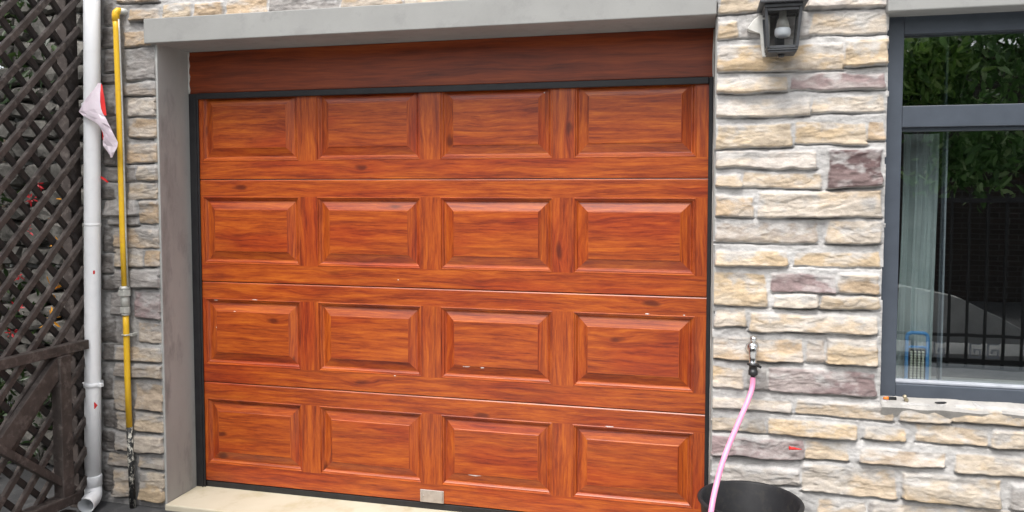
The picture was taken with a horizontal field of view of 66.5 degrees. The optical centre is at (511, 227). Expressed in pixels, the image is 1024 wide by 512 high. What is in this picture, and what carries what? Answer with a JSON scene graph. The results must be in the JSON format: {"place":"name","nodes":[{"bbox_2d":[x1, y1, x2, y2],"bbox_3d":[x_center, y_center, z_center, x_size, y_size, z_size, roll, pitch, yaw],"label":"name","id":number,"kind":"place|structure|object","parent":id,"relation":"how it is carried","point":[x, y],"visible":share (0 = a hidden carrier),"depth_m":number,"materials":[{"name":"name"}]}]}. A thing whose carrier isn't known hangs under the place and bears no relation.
{"place":"outdoors","nodes":[
{"label":"outdoors","id":0,"kind":"place"},
{"bbox_2d":[0,102,9,382],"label":"boundary wall","id":1,"kind":"structure","parent":0,"point":[4,302],"depth_m":6.24,"materials":[{"name":"brick"}]},
{"bbox_2d":[0,363,1023,511],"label":"ground","id":2,"kind":"structure","parent":0,"point":[984,371],"depth_m":4.45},
{"bbox_2d":[0,0,64,510],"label":"shrub","id":3,"kind":"object","parent":2,"relation":"on","point":[4,198],"visible":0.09,"depth_m":4.24,"materials":[{"name":"green plant"}]},
{"bbox_2d":[0,0,83,464],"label":"rubble wall","id":4,"kind":"structure","parent":2,"relation":"on","point":[29,168],"depth_m":4.43,"materials":[{"name":"stone"}]},
{"bbox_2d":[0,0,88,511],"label":"lattice fence","id":5,"kind":"object","parent":2,"relation":"on","point":[58,372],"visible":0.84,"depth_m":3.65,"materials":[{"name":"brown wood"}]},
{"bbox_2d":[165,486,453,511],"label":"threshold slab","id":6,"kind":"structure","parent":2,"relation":"on","point":[206,499],"depth_m":3.90,"materials":[{"name":"beige concrete"}]},
{"bbox_2d":[101,0,1023,511],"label":"house","id":7,"kind":"structure","parent":2,"relation":"on","point":[457,254],"depth_m":3.67,"materials":[{"name":"stone"}]},
{"bbox_2d":[78,0,103,511],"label":"downpipe","id":8,"kind":"object","parent":7,"relation":"attached to","point":[93,383],"visible":0.84,"depth_m":3.86,"materials":[{"name":"white plastic"}]},
{"bbox_2d":[79,83,117,157],"bbox_3d":[-2.009,-0.518,3.776,0.198,0.361,0.044,0,3,3],"label":"torn paper","id":9,"kind":"object","parent":8,"relation":"hanging from","point":[93,107],"visible":1,"depth_m":3.77,"materials":[{"name":"white paper"}]},
{"bbox_2d":[112,7,136,508],"bbox_3d":[-1.904,0.171,3.892,0.066,2.501,0.116,2,4,38],"label":"gas pipe","id":10,"kind":"object","parent":7,"relation":"attached to","point":[124,291],"visible":0.98,"depth_m":3.86,"materials":[{"name":"yellow metal"}]},
{"bbox_2d":[189,76,713,511],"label":"garage door","id":11,"kind":"structure","parent":7,"relation":"in","point":[516,317],"depth_m":3.76,"materials":[{"name":"brown wood"}]},
{"bbox_2d":[745,335,761,376],"bbox_3d":[0.977,0.523,3.156,0.061,0.179,0.094,1,3,14],"label":"water tap","id":12,"kind":"object","parent":7,"relation":"attached to","point":[752,347],"visible":1,"depth_m":3.13,"materials":[{"name":"silver metal"}]},
{"bbox_2d":[708,377,755,511],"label":"garden hose","id":13,"kind":"object","parent":12,"relation":"hanging from","point":[727,448],"visible":1,"depth_m":3.00,"materials":[{"name":"pink rubber"}]},
{"bbox_2d":[747,0,807,57],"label":"wall lantern","id":14,"kind":"object","parent":7,"relation":"attached to","point":[769,9],"depth_m":3.02,"materials":[{"name":"metal"}]},
{"bbox_2d":[789,446,801,449],"bbox_3d":[1.145,0.892,3.154,0.050,0.016,0.015,0,3,5],"label":"wall plug","id":15,"kind":"object","parent":7,"relation":"attached to","point":[792,448],"depth_m":3.15,"materials":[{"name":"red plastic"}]},
{"bbox_2d":[904,331,929,379],"bbox_3d":[1.692,0.549,3.265,0.095,0.235,0.026,1,3,14],"label":"rechargeable lamp","id":16,"kind":"object","parent":7,"relation":"attached to","point":[916,362],"visible":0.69,"depth_m":3.26,"materials":[{"name":"blue plastic"}]},
{"bbox_2d":[896,134,938,379],"bbox_3d":[1.703,0.134,3.280,0.140,1.048,0.036,1,3,14],"label":"curtain","id":17,"kind":"object","parent":7,"relation":"hanging from","point":[919,225],"visible":0.84,"depth_m":3.27,"materials":[{"name":"fabric"}]},
{"bbox_2d":[880,11,1023,403],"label":"window","id":18,"kind":"structure","parent":7,"relation":"in","point":[945,118],"depth_m":3.10,"materials":[{"name":"grey metal"}]},
{"bbox_2d":[697,480,804,511],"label":"bucket","id":19,"kind":"object","parent":2,"relation":"on","point":[741,496],"visible":0.92,"depth_m":3.16,"materials":[{"name":"plastic"}]},
{"bbox_2d":[883,396,896,399],"bbox_3d":[1.512,0.684,3.124,0.048,0.016,0.017,1,3,14],"label":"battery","id":20,"kind":"object","parent":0,"point":[890,398],"visible":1,"depth_m":3.12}
]}

